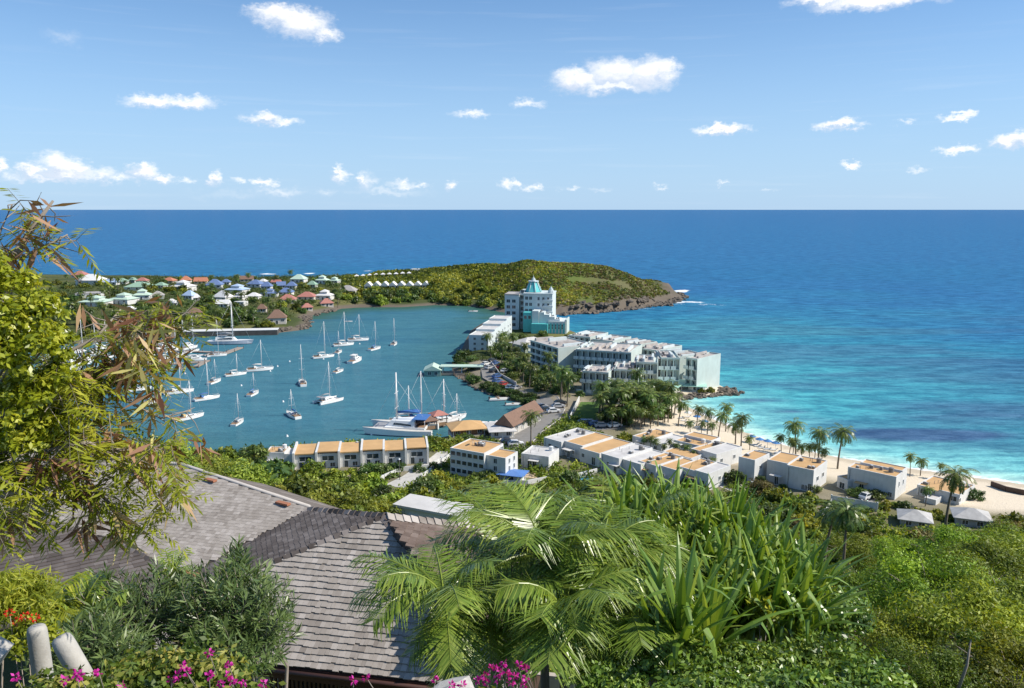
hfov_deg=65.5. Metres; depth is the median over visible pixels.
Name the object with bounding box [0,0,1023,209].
sky
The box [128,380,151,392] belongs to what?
sailboat
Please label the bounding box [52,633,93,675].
round post
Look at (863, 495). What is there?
parked car
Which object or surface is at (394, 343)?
sailboat
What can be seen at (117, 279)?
coconut palm
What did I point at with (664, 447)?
coconut palm
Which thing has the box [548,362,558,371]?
coconut palm
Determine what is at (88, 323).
tree
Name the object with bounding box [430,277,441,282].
tree
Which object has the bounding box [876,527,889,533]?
shrub
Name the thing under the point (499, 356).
tree
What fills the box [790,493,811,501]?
shrub
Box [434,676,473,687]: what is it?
stone
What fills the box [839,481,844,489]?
door
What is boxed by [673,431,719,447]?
beach villa
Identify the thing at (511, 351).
tree
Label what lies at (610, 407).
coconut palm
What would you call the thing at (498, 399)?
dinghy
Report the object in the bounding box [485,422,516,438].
gatehouse
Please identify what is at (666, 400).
coconut palm
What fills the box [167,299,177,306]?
village house
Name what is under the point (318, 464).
shrub
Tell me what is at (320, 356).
sailboat
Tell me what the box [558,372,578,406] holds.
coconut palm
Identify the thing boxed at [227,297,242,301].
tree
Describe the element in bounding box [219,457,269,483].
shrub
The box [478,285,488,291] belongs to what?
tree
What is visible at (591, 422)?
parked car
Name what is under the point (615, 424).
parked car
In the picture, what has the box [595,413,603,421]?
coconut palm
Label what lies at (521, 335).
tree
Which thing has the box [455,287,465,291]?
tree
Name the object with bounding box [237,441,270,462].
shrub
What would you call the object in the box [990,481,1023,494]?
retaining wall
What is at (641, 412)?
coconut palm
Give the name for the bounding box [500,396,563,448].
road
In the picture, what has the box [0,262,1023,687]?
ground
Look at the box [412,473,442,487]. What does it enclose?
shrub
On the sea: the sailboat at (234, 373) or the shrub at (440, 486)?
the sailboat at (234, 373)
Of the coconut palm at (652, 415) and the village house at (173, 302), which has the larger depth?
the village house at (173, 302)
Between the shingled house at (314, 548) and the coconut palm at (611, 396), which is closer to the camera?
the shingled house at (314, 548)
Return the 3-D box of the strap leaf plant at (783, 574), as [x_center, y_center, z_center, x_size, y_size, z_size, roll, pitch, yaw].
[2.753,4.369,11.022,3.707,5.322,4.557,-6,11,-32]
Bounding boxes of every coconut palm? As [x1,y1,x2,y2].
[50,314,59,320]
[85,307,95,314]
[96,300,104,314]
[98,303,109,319]
[99,287,106,298]
[113,276,121,284]
[136,301,147,316]
[141,306,151,313]
[152,293,162,304]
[174,297,185,306]
[174,308,184,315]
[203,303,213,310]
[205,310,212,324]
[207,294,214,301]
[210,307,219,324]
[214,309,226,325]
[222,290,229,298]
[237,291,245,297]
[247,306,257,321]
[259,288,266,296]
[263,296,271,314]
[266,301,276,310]
[333,292,341,298]
[481,332,492,352]
[489,350,496,356]
[495,337,505,343]
[496,332,508,341]
[496,342,509,361]
[500,360,509,375]
[507,332,519,347]
[512,345,519,354]
[512,357,522,371]
[518,351,531,367]
[519,342,529,351]
[519,361,528,379]
[520,409,543,445]
[524,362,538,387]
[538,374,545,389]
[541,351,557,370]
[544,372,553,388]
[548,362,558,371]
[550,375,556,383]
[551,365,571,398]
[556,377,565,396]
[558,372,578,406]
[589,391,610,419]
[590,379,610,411]
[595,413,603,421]
[603,390,620,422]
[603,404,618,421]
[604,409,616,427]
[607,377,625,404]
[610,386,630,422]
[616,407,628,425]
[617,380,636,410]
[619,386,637,408]
[621,399,638,426]
[623,382,638,414]
[626,367,646,382]
[626,417,634,425]
[629,379,646,386]
[632,408,641,426]
[633,387,644,421]
[633,407,646,429]
[635,386,654,422]
[636,401,649,425]
[639,391,658,423]
[640,435,646,442]
[641,408,648,426]
[644,382,655,391]
[647,379,659,390]
[647,435,655,446]
[648,405,658,425]
[648,410,659,428]
[651,403,665,425]
[651,438,660,449]
[654,379,674,391]
[654,392,663,404]
[659,394,675,422]
[660,382,681,418]
[660,391,677,421]
[660,404,668,422]
[661,443,668,450]
[664,409,672,422]
[666,438,672,444]
[673,392,685,417]
[673,399,691,425]
[673,442,681,447]
[682,443,691,450]
[684,418,694,431]
[693,404,707,425]
[696,419,708,432]
[699,407,715,433]
[706,421,717,431]
[714,410,731,436]
[718,402,734,431]
[726,417,743,443]
[733,412,754,445]
[744,434,754,449]
[773,433,785,451]
[783,417,807,453]
[785,436,799,452]
[788,437,801,452]
[796,443,805,454]
[803,442,815,456]
[808,426,833,457]
[809,441,822,457]
[814,499,857,561]
[817,446,831,457]
[824,497,869,572]
[829,423,856,468]
[904,452,917,476]
[915,456,929,475]
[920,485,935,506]
[936,464,980,526]
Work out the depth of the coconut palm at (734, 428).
216.90 m
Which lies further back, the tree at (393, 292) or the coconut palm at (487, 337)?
the tree at (393, 292)
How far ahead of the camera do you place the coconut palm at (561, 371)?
256.74 m
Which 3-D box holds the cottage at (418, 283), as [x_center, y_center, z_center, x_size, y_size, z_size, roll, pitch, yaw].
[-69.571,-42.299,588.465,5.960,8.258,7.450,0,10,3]
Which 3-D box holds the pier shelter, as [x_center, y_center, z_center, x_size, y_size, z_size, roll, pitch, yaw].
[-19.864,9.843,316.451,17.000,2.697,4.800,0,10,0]
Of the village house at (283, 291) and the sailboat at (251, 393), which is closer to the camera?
the sailboat at (251, 393)
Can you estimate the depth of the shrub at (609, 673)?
8.19 m
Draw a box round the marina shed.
[494,400,543,433]
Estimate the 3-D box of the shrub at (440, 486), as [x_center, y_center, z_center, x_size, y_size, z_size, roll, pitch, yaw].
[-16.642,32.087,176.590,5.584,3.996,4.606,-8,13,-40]
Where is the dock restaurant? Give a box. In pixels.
[445,420,486,436]
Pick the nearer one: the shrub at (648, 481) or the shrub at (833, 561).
the shrub at (833, 561)
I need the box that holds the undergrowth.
[125,411,1023,687]
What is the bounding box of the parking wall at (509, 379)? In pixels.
[490,361,516,384]
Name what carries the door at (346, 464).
in the row house at (334, 454)
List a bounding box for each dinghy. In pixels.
[488,396,508,400]
[505,402,520,405]
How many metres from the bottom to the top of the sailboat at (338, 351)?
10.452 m
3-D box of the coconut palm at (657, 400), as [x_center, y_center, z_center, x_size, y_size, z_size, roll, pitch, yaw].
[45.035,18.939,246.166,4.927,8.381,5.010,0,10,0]
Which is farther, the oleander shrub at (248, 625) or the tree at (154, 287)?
the tree at (154, 287)
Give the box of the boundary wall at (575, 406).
[569,396,579,419]
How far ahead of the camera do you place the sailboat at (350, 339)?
396.85 m
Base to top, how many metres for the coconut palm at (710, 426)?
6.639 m
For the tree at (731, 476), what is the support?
on the villa yard at (727, 488)
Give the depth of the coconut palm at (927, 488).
168.17 m
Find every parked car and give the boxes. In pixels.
[484,365,493,368]
[491,373,501,377]
[492,378,502,382]
[499,381,508,384]
[500,438,510,444]
[507,439,523,446]
[511,385,521,389]
[546,407,560,412]
[551,403,565,407]
[554,399,566,403]
[588,420,597,426]
[594,421,607,427]
[607,421,622,427]
[858,491,872,499]
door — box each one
[344,460,348,466]
[410,457,414,463]
[591,457,594,465]
[774,476,778,484]
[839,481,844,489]
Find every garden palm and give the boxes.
[345,540,520,687]
[397,545,573,687]
[425,477,580,686]
[440,476,643,687]
[477,542,654,687]
[513,502,707,660]
[543,543,706,686]
[571,476,714,661]
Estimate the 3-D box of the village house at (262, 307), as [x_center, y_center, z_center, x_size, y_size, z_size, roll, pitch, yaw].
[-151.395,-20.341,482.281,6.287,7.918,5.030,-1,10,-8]
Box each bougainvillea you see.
[10,665,133,687]
[59,633,286,687]
[349,659,532,687]
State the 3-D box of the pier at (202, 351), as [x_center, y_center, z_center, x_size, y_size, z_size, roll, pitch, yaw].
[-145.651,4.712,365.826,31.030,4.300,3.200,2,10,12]
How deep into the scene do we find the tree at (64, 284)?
572.61 m
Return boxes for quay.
[185,328,278,336]
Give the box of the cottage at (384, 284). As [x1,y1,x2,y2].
[380,281,388,287]
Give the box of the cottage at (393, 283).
[388,281,396,286]
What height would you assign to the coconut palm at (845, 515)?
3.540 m
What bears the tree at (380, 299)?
on the ground at (996, 502)
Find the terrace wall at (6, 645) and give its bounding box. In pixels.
[0,636,13,663]
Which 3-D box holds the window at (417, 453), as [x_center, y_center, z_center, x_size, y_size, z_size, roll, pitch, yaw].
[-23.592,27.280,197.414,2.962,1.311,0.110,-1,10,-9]
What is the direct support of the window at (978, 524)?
in the slope house at (971, 517)
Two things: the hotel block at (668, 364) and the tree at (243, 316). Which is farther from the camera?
the tree at (243, 316)
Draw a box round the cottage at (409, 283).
[406,281,413,286]
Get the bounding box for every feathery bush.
[0,358,92,425]
[0,565,65,687]
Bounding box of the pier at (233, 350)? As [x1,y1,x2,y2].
[221,346,243,353]
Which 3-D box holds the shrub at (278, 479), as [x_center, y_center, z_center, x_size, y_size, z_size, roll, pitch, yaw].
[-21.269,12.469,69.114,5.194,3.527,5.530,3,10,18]
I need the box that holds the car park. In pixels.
[593,419,634,429]
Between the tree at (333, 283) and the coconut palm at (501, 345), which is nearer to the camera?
the coconut palm at (501, 345)
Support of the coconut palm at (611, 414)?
on the ground at (996, 502)
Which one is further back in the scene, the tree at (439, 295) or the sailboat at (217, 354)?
the tree at (439, 295)
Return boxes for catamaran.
[312,362,343,404]
[362,372,438,436]
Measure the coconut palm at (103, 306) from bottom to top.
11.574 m
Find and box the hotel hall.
[508,337,535,352]
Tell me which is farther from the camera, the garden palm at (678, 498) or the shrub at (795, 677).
the garden palm at (678, 498)
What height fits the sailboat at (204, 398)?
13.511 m
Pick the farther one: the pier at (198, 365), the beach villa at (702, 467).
the pier at (198, 365)
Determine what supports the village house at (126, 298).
on the ground at (996, 502)
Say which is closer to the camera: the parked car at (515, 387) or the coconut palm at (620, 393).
the coconut palm at (620, 393)
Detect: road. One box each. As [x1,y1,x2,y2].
[480,363,543,398]
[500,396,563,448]
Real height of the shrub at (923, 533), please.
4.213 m
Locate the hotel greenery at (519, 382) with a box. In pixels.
[458,339,577,397]
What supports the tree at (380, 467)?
on the ground at (996, 502)
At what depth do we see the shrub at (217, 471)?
58.19 m
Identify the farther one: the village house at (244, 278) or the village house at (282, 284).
the village house at (244, 278)
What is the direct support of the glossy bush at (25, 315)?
on the ground at (996, 502)
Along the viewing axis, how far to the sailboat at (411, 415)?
246.07 m
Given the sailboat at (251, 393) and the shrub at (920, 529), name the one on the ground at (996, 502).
the shrub at (920, 529)
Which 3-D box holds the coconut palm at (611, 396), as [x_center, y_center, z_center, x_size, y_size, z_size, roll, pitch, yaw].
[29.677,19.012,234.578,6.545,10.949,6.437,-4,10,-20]
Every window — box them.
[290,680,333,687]
[299,456,311,461]
[322,455,333,460]
[344,454,356,459]
[367,453,378,458]
[389,452,400,457]
[411,451,422,456]
[905,521,911,525]
[951,496,956,501]
[962,520,968,524]
[976,521,983,526]
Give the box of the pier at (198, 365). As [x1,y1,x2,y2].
[192,358,210,367]
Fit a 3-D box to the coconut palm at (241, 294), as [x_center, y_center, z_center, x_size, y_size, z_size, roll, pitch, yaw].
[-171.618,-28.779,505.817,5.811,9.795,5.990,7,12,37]
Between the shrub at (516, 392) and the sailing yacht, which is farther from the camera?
the sailing yacht
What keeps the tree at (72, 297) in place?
on the ground at (996, 502)
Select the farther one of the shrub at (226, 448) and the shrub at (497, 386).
the shrub at (497, 386)
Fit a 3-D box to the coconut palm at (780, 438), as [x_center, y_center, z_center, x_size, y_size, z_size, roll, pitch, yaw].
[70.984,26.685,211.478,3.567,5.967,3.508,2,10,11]
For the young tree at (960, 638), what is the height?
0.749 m
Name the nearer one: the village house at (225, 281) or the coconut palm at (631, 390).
the coconut palm at (631, 390)
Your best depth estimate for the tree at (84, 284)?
579.85 m
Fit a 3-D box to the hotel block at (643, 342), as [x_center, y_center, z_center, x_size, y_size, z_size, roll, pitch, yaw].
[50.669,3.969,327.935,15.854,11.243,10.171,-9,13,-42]
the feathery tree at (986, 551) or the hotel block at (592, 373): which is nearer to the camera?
the feathery tree at (986, 551)
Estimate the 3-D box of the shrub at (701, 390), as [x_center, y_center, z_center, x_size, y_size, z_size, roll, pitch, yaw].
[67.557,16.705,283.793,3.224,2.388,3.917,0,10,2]
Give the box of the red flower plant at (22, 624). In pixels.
[0,604,64,685]
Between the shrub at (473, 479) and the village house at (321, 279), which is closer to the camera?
the shrub at (473, 479)
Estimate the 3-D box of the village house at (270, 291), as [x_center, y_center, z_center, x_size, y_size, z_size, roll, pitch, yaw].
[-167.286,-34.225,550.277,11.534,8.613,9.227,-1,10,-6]
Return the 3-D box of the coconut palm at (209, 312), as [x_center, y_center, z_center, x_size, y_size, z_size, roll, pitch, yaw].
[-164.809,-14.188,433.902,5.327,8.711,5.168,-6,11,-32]
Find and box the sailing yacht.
[207,302,253,344]
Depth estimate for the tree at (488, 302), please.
527.96 m
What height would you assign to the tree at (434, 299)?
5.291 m
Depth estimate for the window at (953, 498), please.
170.67 m
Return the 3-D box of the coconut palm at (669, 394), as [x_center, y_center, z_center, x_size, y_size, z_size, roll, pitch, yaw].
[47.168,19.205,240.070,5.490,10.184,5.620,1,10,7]
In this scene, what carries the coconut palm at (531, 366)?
on the ground at (996, 502)
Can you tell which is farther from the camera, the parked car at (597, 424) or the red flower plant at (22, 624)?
the parked car at (597, 424)
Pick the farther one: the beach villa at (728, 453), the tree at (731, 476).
the beach villa at (728, 453)
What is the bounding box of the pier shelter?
[440,364,483,372]
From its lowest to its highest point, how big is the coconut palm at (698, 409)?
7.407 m
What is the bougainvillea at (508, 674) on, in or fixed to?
on the ground at (996, 502)
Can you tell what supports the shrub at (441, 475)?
on the ground at (996, 502)
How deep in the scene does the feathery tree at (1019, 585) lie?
22.35 m
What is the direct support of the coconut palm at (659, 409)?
on the ground at (996, 502)
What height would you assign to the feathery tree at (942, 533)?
4.190 m
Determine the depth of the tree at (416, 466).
191.25 m
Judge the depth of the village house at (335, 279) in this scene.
620.26 m
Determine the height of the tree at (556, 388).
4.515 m
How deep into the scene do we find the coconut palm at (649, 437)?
206.15 m
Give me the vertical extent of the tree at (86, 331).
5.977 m
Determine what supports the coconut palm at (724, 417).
on the ground at (996, 502)
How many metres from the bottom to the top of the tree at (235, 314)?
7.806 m
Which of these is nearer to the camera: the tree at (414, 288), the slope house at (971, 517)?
the slope house at (971, 517)
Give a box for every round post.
[26,623,53,685]
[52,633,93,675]
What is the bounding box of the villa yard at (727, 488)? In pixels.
[719,478,748,490]
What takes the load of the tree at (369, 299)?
on the ground at (996, 502)
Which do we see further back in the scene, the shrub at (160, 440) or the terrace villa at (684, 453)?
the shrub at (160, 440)
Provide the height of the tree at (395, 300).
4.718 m
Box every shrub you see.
[19,592,161,679]
[50,554,215,657]
[136,436,202,468]
[139,435,161,445]
[162,549,306,686]
[190,448,218,464]
[193,447,225,475]
[197,465,231,476]
[204,533,288,687]
[209,454,245,473]
[216,445,236,456]
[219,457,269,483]
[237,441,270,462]
[237,457,300,484]
[258,464,290,486]
[269,470,319,498]
[274,473,314,490]
[298,458,325,473]
[301,488,339,507]
[303,478,369,504]
[305,479,347,499]
[314,481,362,507]
[319,468,347,484]
[339,488,405,513]
[342,493,377,507]
[348,472,367,484]
[351,503,380,512]
[357,472,388,492]
[371,483,391,496]
[378,491,404,502]
[410,479,438,493]
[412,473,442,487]
[416,486,436,495]
[428,470,453,481]
[433,481,444,491]
[435,487,454,496]
[442,484,463,495]
[443,479,460,487]
[447,493,462,501]
[455,479,471,486]
[455,483,475,494]
[457,498,473,503]
[464,475,484,485]
[474,482,492,494]
[477,474,504,487]
[479,381,488,389]
[494,383,505,389]
[511,389,519,394]
[511,482,542,502]
[517,397,526,404]
[524,392,532,397]
[525,396,536,402]
[530,393,539,398]
[555,653,656,687]
[579,490,601,503]
[581,477,608,490]
[588,481,606,494]
[633,645,745,687]
[639,473,660,488]
[651,669,768,687]
[689,638,809,682]
[698,388,705,392]
[706,387,714,392]
[747,478,774,497]
[747,664,856,687]
[748,486,757,497]
[759,487,791,502]
[760,501,788,520]
[770,627,885,670]
[778,492,808,508]
[786,501,808,515]
[789,498,820,516]
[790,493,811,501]
[790,516,804,528]
[792,509,822,531]
[801,491,815,499]
[805,528,825,541]
[809,652,917,687]
[814,585,876,652]
[821,523,839,533]
[827,552,839,563]
[833,553,883,570]
[836,560,857,574]
[844,520,872,534]
[859,513,881,523]
[862,530,883,542]
[865,523,881,531]
[865,534,894,548]
[875,500,884,509]
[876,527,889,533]
[880,499,891,511]
[887,528,909,539]
[891,501,898,508]
[894,529,921,541]
[896,500,912,508]
[904,526,934,541]
[908,526,932,533]
[926,510,937,520]
[932,508,943,515]
[937,515,949,520]
[987,520,1022,529]
[992,510,1023,528]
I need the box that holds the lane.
[387,451,449,487]
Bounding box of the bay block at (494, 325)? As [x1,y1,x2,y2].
[469,315,511,350]
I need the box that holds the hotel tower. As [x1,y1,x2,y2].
[504,275,568,333]
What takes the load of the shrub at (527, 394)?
on the ground at (996, 502)
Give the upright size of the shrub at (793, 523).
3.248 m
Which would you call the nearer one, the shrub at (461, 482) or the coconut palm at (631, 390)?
the shrub at (461, 482)
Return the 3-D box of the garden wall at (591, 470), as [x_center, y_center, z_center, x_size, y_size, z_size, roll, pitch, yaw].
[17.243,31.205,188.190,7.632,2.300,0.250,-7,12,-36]
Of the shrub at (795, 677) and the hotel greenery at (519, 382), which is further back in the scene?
the hotel greenery at (519, 382)
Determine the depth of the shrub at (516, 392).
275.40 m
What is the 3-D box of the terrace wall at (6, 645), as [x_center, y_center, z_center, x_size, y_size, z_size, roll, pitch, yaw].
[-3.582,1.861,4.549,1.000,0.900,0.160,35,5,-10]
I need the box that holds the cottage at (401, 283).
[397,281,405,286]
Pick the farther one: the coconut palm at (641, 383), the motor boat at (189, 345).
the motor boat at (189, 345)
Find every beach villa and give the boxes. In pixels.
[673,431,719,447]
[680,458,730,489]
[691,440,741,464]
[738,450,769,481]
[766,451,826,492]
[837,474,852,490]
[847,459,906,499]
[916,475,974,504]
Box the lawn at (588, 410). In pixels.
[563,402,598,427]
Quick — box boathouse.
[423,362,441,376]
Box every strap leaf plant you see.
[561,458,874,686]
[604,531,805,683]
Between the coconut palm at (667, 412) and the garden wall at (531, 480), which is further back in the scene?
the coconut palm at (667, 412)
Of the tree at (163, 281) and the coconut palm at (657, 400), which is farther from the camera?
the tree at (163, 281)
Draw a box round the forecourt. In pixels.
[850,493,879,501]
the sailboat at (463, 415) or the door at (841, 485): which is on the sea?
the sailboat at (463, 415)
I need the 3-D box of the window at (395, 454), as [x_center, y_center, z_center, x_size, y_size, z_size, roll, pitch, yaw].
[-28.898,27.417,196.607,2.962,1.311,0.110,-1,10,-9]
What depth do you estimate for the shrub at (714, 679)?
7.27 m
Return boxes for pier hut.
[415,416,438,429]
[428,410,448,425]
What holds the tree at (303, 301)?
on the ground at (996, 502)
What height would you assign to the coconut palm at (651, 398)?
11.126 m
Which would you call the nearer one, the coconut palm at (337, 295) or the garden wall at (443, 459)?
the garden wall at (443, 459)
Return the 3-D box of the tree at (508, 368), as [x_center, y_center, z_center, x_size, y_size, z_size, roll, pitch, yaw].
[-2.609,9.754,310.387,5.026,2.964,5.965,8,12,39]
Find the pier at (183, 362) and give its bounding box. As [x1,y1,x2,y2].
[143,361,201,366]
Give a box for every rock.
[585,302,592,307]
[722,388,732,392]
[723,391,732,395]
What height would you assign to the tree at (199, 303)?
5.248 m
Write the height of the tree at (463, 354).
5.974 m
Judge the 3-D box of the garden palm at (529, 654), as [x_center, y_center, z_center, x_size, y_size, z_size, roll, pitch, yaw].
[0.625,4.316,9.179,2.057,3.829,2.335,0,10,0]
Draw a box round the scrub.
[340,259,669,307]
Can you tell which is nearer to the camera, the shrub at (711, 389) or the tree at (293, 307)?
the shrub at (711, 389)
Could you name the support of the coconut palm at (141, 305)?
on the ground at (996, 502)
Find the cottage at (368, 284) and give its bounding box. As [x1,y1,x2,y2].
[364,281,372,288]
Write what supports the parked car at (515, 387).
on the hotel road at (486, 374)
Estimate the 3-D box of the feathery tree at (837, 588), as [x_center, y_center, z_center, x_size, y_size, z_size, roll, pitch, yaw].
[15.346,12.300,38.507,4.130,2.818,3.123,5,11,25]
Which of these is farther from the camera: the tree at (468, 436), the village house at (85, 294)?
the village house at (85, 294)
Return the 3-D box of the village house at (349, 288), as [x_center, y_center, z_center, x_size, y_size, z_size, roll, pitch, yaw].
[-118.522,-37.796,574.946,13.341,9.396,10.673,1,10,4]
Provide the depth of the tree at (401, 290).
562.86 m
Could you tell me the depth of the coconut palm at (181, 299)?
455.20 m
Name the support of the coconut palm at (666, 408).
on the ground at (996, 502)
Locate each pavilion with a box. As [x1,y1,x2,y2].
[496,469,528,479]
[674,381,684,392]
[679,379,706,392]
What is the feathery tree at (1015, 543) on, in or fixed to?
on the ground at (996, 502)
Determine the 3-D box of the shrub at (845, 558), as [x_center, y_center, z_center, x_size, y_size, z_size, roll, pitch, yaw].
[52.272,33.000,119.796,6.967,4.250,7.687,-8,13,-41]
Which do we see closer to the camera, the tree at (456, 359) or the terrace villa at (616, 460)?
the terrace villa at (616, 460)
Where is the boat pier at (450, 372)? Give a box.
[441,371,469,374]
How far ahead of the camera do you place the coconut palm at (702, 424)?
217.71 m
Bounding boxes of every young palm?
[0,563,107,627]
[24,569,131,628]
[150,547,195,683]
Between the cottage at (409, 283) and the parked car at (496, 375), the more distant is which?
the cottage at (409, 283)
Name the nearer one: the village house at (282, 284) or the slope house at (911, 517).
the slope house at (911, 517)
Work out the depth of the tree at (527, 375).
293.06 m
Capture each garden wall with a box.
[381,459,439,478]
[421,453,449,475]
[500,476,548,484]
[579,468,596,476]
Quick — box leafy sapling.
[742,595,782,641]
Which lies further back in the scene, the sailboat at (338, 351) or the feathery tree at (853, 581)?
the sailboat at (338, 351)
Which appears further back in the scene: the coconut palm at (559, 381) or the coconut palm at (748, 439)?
the coconut palm at (559, 381)
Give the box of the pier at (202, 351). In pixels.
[174,348,223,353]
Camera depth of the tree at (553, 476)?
185.58 m
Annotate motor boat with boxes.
[182,342,197,349]
[187,354,206,360]
[347,354,361,363]
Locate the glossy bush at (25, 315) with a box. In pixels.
[0,252,81,494]
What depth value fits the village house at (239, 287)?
552.14 m
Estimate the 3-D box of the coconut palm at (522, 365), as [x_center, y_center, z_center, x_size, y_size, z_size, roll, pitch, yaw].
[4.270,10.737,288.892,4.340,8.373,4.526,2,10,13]
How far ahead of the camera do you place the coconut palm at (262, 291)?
514.34 m
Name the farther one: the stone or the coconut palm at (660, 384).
the coconut palm at (660, 384)
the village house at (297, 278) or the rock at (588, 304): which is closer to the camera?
the rock at (588, 304)
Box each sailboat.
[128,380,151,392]
[163,353,193,394]
[172,381,203,421]
[185,316,198,352]
[193,362,219,401]
[206,359,220,384]
[208,320,226,356]
[224,354,246,376]
[230,395,243,426]
[246,340,273,371]
[246,378,258,396]
[286,389,301,419]
[298,344,306,386]
[312,321,333,358]
[332,319,353,346]
[332,354,342,373]
[334,332,341,353]
[347,319,368,341]
[367,323,380,350]
[389,386,409,419]
[390,327,396,345]
[401,371,438,416]
[425,379,461,422]
[447,393,466,418]
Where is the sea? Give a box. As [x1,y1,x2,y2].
[0,210,1023,483]
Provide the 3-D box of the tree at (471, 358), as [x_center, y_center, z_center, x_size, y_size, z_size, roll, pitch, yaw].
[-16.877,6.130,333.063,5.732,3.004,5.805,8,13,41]
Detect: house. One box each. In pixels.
[0,450,577,687]
[71,271,88,277]
[74,274,106,284]
[75,291,103,297]
[79,295,113,306]
[102,278,119,284]
[110,292,138,304]
[124,282,153,290]
[129,277,136,282]
[132,289,151,299]
[135,277,148,281]
[152,291,164,298]
[155,282,168,287]
[165,277,176,283]
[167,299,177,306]
[170,280,196,290]
[179,276,191,283]
[181,290,195,299]
[187,308,202,315]
[192,293,199,299]
[193,277,208,283]
[206,279,224,287]
[213,290,232,299]
[215,299,231,307]
[221,279,231,284]
[224,284,250,293]
[233,293,247,300]
[234,301,247,305]
[239,276,253,281]
[247,280,263,287]
[247,292,261,298]
[257,304,266,312]
[260,281,273,289]
[262,288,278,296]
[265,444,293,462]
[267,309,286,323]
[276,281,285,287]
[279,288,293,294]
[279,294,296,303]
[286,281,296,288]
[290,274,307,282]
[292,436,428,468]
[297,292,315,299]
[301,303,312,310]
[307,281,317,287]
[315,275,329,283]
[316,289,333,299]
[319,298,333,307]
[329,277,340,282]
[340,285,357,292]
[393,494,473,521]
[450,438,517,479]
[521,445,558,470]
[897,508,933,527]
[949,507,992,527]
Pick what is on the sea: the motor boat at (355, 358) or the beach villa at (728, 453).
the motor boat at (355, 358)
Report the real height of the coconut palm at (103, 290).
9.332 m
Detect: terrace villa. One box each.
[544,428,632,466]
[601,443,668,478]
[632,428,683,451]
[638,452,692,483]
[662,447,702,459]
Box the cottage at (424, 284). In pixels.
[422,281,428,287]
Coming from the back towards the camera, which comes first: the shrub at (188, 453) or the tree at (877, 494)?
the tree at (877, 494)
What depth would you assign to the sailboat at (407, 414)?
244.52 m
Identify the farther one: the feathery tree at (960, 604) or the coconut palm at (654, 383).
the coconut palm at (654, 383)
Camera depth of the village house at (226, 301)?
491.02 m
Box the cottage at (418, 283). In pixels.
[414,281,421,286]
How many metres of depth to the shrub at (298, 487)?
66.17 m
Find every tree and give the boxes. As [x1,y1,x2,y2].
[0,188,224,588]
[51,279,61,284]
[57,291,68,297]
[60,281,70,288]
[65,295,78,300]
[68,301,79,309]
[77,290,85,297]
[79,282,91,287]
[79,328,96,337]
[85,317,103,327]
[110,290,119,295]
[145,302,160,307]
[146,283,158,291]
[154,279,167,283]
[162,285,177,291]
[177,284,191,290]
[178,287,187,292]
[184,315,195,324]
[195,300,205,306]
[201,295,210,302]
[207,289,217,293]
[224,319,239,327]
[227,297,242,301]
[228,311,240,321]
[229,302,243,307]
[239,312,250,321]
[245,296,257,301]
[245,313,258,320]
[254,322,261,327]
[261,319,275,327]
[276,300,287,307]
[290,303,300,309]
[295,299,311,305]
[296,308,307,313]
[299,465,319,476]
[327,282,338,286]
[342,294,352,299]
[351,296,359,303]
[357,461,377,474]
[363,290,373,296]
[363,294,376,300]
[364,296,377,304]
[370,285,379,289]
[370,463,393,472]
[371,294,388,305]
[379,289,390,293]
[381,292,392,300]
[387,461,406,471]
[389,290,396,296]
[391,297,401,302]
[396,288,408,293]
[398,285,411,289]
[402,297,414,301]
[408,294,418,299]
[409,286,418,290]
[410,289,420,295]
[412,461,426,473]
[417,289,425,295]
[426,290,435,299]
[428,297,436,301]
[428,461,439,470]
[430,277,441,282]
[431,438,443,444]
[434,291,446,301]
[438,296,449,302]
[440,440,456,449]
[449,296,462,304]
[450,436,464,443]
[452,349,467,359]
[452,356,463,363]
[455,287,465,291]
[460,293,472,300]
[461,433,473,439]
[462,282,469,288]
[462,299,472,305]
[464,349,472,354]
[464,471,481,479]
[465,277,474,282]
[466,355,477,361]
[466,373,481,383]
[470,287,479,292]
[471,291,479,295]
[476,281,485,286]
[476,468,499,479]
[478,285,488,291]
[478,295,491,301]
[480,297,493,306]
[496,353,507,360]
[497,298,504,308]
[498,366,512,370]
[506,371,522,378]
[509,347,520,356]
[514,365,521,371]
[517,333,527,338]
[522,372,536,379]
[523,375,539,386]
[532,380,549,391]
[536,330,548,336]
[538,370,552,378]
[546,472,562,478]
[549,384,569,394]
[560,469,580,484]
[574,390,585,396]
[595,408,610,421]
[605,415,629,425]
[615,431,632,441]
[621,472,641,480]
[724,469,745,487]
[755,475,767,484]
[778,483,788,490]
[807,484,823,493]
[815,599,905,657]
[817,532,882,570]
[823,558,923,620]
[824,568,860,601]
[845,486,869,498]
[849,605,964,686]
[856,542,999,621]
[866,488,888,500]
[867,533,924,571]
[867,634,994,687]
[871,573,1023,683]
[903,523,997,579]
[923,545,1022,603]
[928,527,1023,594]
[932,612,1023,687]
[941,571,1023,681]
[952,628,983,687]
[965,516,1023,567]
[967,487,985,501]
[984,529,1023,578]
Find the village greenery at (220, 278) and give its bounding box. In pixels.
[5,273,359,326]
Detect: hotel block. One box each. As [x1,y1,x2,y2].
[528,336,594,371]
[567,330,607,341]
[573,341,641,373]
[576,364,613,394]
[591,334,630,341]
[611,361,638,383]
[617,338,656,346]
[634,353,658,381]
[642,342,681,354]
[654,350,679,390]
[667,348,697,378]
[680,351,720,390]
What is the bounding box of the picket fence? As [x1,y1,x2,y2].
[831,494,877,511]
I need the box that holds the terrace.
[520,467,548,477]
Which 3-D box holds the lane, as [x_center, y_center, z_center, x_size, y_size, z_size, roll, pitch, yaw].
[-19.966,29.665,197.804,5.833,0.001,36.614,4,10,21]
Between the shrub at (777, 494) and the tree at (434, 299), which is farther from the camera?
the tree at (434, 299)
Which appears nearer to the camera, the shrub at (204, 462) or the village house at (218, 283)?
the shrub at (204, 462)

